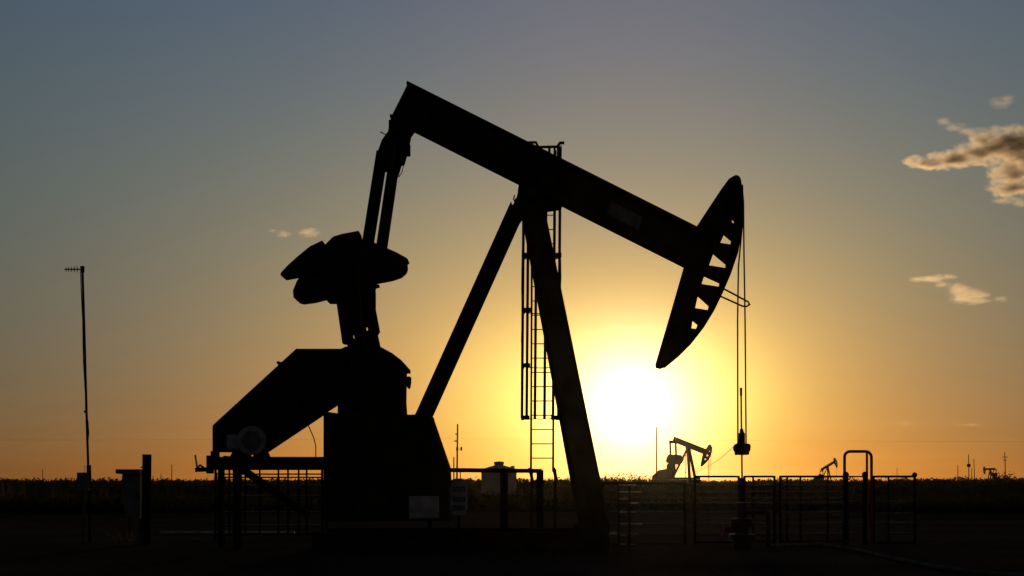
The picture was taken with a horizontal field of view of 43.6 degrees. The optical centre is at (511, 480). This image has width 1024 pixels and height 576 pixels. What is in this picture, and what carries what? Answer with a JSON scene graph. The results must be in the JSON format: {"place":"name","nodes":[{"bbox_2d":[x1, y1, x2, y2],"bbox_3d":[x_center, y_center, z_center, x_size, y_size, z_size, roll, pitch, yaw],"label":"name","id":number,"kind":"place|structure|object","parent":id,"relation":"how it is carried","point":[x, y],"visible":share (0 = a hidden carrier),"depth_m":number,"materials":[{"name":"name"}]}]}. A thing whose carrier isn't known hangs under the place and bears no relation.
{"place":"outdoors","nodes":[
{"label":"outdoors","id":0,"kind":"place"},
{"bbox_2d":[0,512,1023,575],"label":"well pad","id":1,"kind":"object","parent":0,"point":[42,545],"visible":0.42,"depth_m":26.98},
{"bbox_2d":[64,266,91,541],"bbox_3d":[-10.506,-1.847,30.910,0.663,6.694,0.281,0,0,0],"label":"antenna mast","id":2,"kind":"object","parent":1,"relation":"on","point":[84,482],"visible":1,"depth_m":30.97,"materials":[{"name":"metal"}]},
{"bbox_2d":[105,528,147,545],"bbox_3d":[-8.882,1.292,29.570,1.018,0.416,0.864,0,0,0],"label":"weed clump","id":3,"kind":"object","parent":1,"relation":"on","point":[129,538],"visible":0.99,"depth_m":29.45,"materials":[{"name":"plant"}]},
{"bbox_2d":[116,469,141,543],"bbox_3d":[-8.991,0.618,30.200,0.541,1.764,0.600,0,0,0],"label":"control cabinet","id":4,"kind":"object","parent":1,"relation":"on","point":[131,486],"visible":0.87,"depth_m":29.98,"materials":[{"name":"grey metal"}]},
{"bbox_2d":[141,454,151,544],"bbox_3d":[-8.571,0.444,29.988,0.205,2.114,0.195,0,0,0],"label":"timber post","id":5,"kind":"object","parent":1,"relation":"on","point":[146,494],"visible":1,"depth_m":29.91,"materials":[{"name":"paint"}]},
{"bbox_2d":[214,470,322,540],"bbox_3d":[-5.985,0.593,31.500,2.682,1.815,0.060,0,0,0],"label":"fence panel","id":6,"kind":"object","parent":1,"relation":"on","point":[245,496],"visible":0.8,"depth_m":31.49,"materials":[{"name":"paint"}]},
{"bbox_2d":[451,478,466,551],"bbox_3d":[-1.102,0.728,26.622,0.343,1.544,0.117,0,0,0],"label":"notice board","id":7,"kind":"object","parent":1,"relation":"on","point":[458,497],"visible":1,"depth_m":26.57,"materials":[{"name":"paint"}]},
{"bbox_2d":[194,81,750,550],"bbox_3d":[-0.788,-3.601,28.178,12.072,10.161,3.450,0,0,0],"label":"pumpjack","id":8,"kind":"object","parent":1,"relation":"on","point":[384,457],"visible":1,"depth_m":27.38,"materials":[{"name":"paint"}]},
{"bbox_2d":[428,468,543,527],"bbox_3d":[-0.651,0.595,31.000,2.832,1.810,0.200,0,0,0],"label":"guard rail","id":9,"kind":"object","parent":1,"relation":"on","point":[503,472],"visible":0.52,"depth_m":30.95,"materials":[{"name":"metal"}]},
{"bbox_2d":[601,482,685,544],"bbox_3d":[3.087,0.780,29.977,1.982,1.487,0.105,0,0,0],"label":"fence panel","id":10,"kind":"object","parent":1,"relation":"on","point":[619,534],"visible":0.77,"depth_m":29.98,"materials":[{"name":"paint"}]},
{"bbox_2d":[694,475,739,543],"bbox_3d":[4.800,0.690,30.000,1.082,1.620,0.060,0,0,0],"label":"fence panel","id":11,"kind":"object","parent":1,"relation":"on","point":[711,476],"visible":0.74,"depth_m":29.98,"materials":[{"name":"paint"}]},
{"bbox_2d":[721,478,770,548],"bbox_3d":[5.110,0.720,28.000,1.032,1.560,0.560,0,0,0],"label":"wellhead","id":12,"kind":"object","parent":1,"relation":"on","point":[741,523],"visible":1,"depth_m":27.86,"materials":[{"name":"metal"}]},
{"bbox_2d":[743,475,775,543],"bbox_3d":[5.877,0.690,30.400,0.766,1.621,0.060,0,0,0],"label":"fence panel","id":13,"kind":"object","parent":1,"relation":"on","point":[773,498],"visible":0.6,"depth_m":30.39,"materials":[{"name":"paint"}]},
{"bbox_2d":[779,475,842,543],"bbox_3d":[7.078,0.690,30.200,1.554,1.620,0.060,0,0,0],"label":"fence panel","id":14,"kind":"object","parent":1,"relation":"on","point":[800,498],"visible":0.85,"depth_m":30.19,"materials":[{"name":"paint"}]},
{"bbox_2d":[843,450,872,544],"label":"arch gate","id":15,"kind":"structure","parent":1,"relation":"on","point":[865,507],"depth_m":29.88,"materials":[{"name":"black metal"}]},
{"bbox_2d":[872,472,916,543],"bbox_3d":[8.973,0.653,30.000,1.053,1.694,0.125,0,0,0],"label":"fence panel","id":16,"kind":"object","parent":1,"relation":"on","point":[888,501],"visible":1,"depth_m":29.98,"materials":[{"name":"paint"}]},
{"bbox_2d":[771,542,1023,575],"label":"flowline","id":17,"kind":"object","parent":1,"relation":"on","point":[935,566],"visible":0.93,"depth_m":23.08,"materials":[{"name":"black metal"}]},
{"bbox_2d":[0,481,1023,515],"bbox_3d":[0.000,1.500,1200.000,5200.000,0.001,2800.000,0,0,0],"label":"ground","id":18,"kind":"structure","parent":0,"point":[479,509],"depth_m":58.24,"materials":[{"name":"soil"}]},
{"bbox_2d":[18,478,30,496],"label":"weed clump","id":19,"kind":"object","parent":18,"relation":"on","point":[23,492],"visible":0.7,"depth_m":70.16,"materials":[{"name":"plant"}]},
{"bbox_2d":[454,424,461,477],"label":"utility pole","id":20,"kind":"object","parent":18,"relation":"on","point":[457,451],"visible":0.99,"depth_m":203.89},
{"bbox_2d":[466,478,484,500],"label":"weed clump","id":21,"kind":"object","parent":18,"relation":"on","point":[475,495],"visible":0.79,"depth_m":74.80,"materials":[{"name":"plant"}]},
{"bbox_2d":[481,461,516,494],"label":"storage tank","id":22,"kind":"object","parent":18,"relation":"on","point":[491,481],"visible":0.41,"depth_m":99.00,"materials":[{"name":"grey metal"}]},
{"bbox_2d":[0,476,1023,513],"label":"scrub","id":23,"kind":"object","parent":18,"relation":"on","point":[178,495],"visible":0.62,"depth_m":73.20,"materials":[{"name":"plant"}]},
{"bbox_2d":[534,478,553,500],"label":"weed clump","id":24,"kind":"object","parent":18,"relation":"on","point":[549,495],"visible":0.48,"depth_m":74.82,"materials":[{"name":"plant"}]},
{"bbox_2d":[547,476,570,502],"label":"weed clump","id":25,"kind":"object","parent":18,"relation":"on","point":[568,489],"visible":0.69,"depth_m":74.78,"materials":[{"name":"plant"}]},
{"bbox_2d":[557,474,571,501],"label":"weed clump","id":26,"kind":"object","parent":18,"relation":"on","point":[566,486],"visible":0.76,"depth_m":74.92,"materials":[{"name":"plant"}]},
{"bbox_2d":[601,474,616,509],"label":"weed clump","id":27,"kind":"object","parent":18,"relation":"on","point":[605,489],"visible":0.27,"depth_m":65.92,"materials":[{"name":"plant"}]},
{"bbox_2d":[600,471,628,508],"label":"weed clump","id":28,"kind":"object","parent":18,"relation":"on","point":[610,495],"visible":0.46,"depth_m":67.99,"materials":[{"name":"plant"}]},
{"bbox_2d":[610,472,633,501],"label":"weed clump","id":29,"kind":"object","parent":18,"relation":"on","point":[617,485],"visible":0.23,"depth_m":69.85,"materials":[{"name":"plant"}]},
{"bbox_2d":[622,476,643,501],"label":"weed clump","id":30,"kind":"object","parent":18,"relation":"on","point":[632,485],"visible":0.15,"depth_m":72.04,"materials":[{"name":"plant"}]},
{"bbox_2d":[620,480,646,509],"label":"weed clump","id":31,"kind":"object","parent":18,"relation":"on","point":[636,495],"visible":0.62,"depth_m":65.88,"materials":[{"name":"plant"}]},
{"bbox_2d":[621,471,648,505],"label":"weed clump","id":32,"kind":"object","parent":18,"relation":"on","point":[639,478],"visible":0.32,"depth_m":66.99,"materials":[{"name":"plant"}]},
{"bbox_2d":[630,475,651,494],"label":"weed clump","id":33,"kind":"object","parent":18,"relation":"on","point":[645,480],"visible":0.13,"depth_m":73.87,"materials":[{"name":"plant"}]},
{"bbox_2d":[637,476,661,494],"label":"weed clump","id":34,"kind":"object","parent":18,"relation":"on","point":[653,487],"visible":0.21,"depth_m":75.87,"materials":[{"name":"plant"}]},
{"bbox_2d":[643,476,660,500],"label":"weed clump","id":35,"kind":"object","parent":18,"relation":"on","point":[651,494],"visible":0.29,"depth_m":68.85,"materials":[{"name":"plant"}]},
{"bbox_2d":[651,436,711,485],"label":"pumpjack","id":36,"kind":"object","parent":18,"relation":"on","point":[669,472],"visible":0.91,"depth_m":215.40},
{"bbox_2d":[812,458,837,480],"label":"pumpjack","id":37,"kind":"object","parent":18,"relation":"on","point":[826,467],"visible":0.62,"depth_m":399.88},
{"bbox_2d":[931,477,960,485],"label":"weed clump","id":38,"kind":"object","parent":18,"relation":"on","point":[947,480],"visible":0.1,"depth_m":149.84,"materials":[{"name":"plant"}]},
{"bbox_2d":[950,476,970,485],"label":"weed clump","id":39,"kind":"object","parent":18,"relation":"on","point":[961,479],"visible":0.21,"depth_m":149.44,"materials":[{"name":"plant"}]},
{"bbox_2d":[967,454,970,476],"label":"utility pole","id":40,"kind":"object","parent":18,"relation":"on","point":[968,465],"visible":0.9,"depth_m":419.90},
{"bbox_2d":[957,475,989,485],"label":"weed clump","id":41,"kind":"object","parent":18,"relation":"on","point":[978,480],"visible":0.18,"depth_m":150.04,"materials":[{"name":"plant"}]},
{"bbox_2d":[983,466,997,478],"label":"pumpjack","id":42,"kind":"object","parent":18,"relation":"on","point":[989,469],"visible":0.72,"depth_m":639.96},
{"bbox_2d":[989,471,1018,484],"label":"weed clump","id":43,"kind":"object","parent":18,"relation":"on","point":[992,478],"visible":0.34,"depth_m":149.81,"materials":[{"name":"plant"}]},
{"bbox_2d":[0,0,1023,480],"label":"sky","id":44,"kind":"structure","parent":0,"point":[183,154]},
{"bbox_2d":[656,427,656,477],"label":"marker pole","id":45,"kind":"object","parent":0,"point":[656,452],"visible":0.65,"depth_m":149.93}
]}

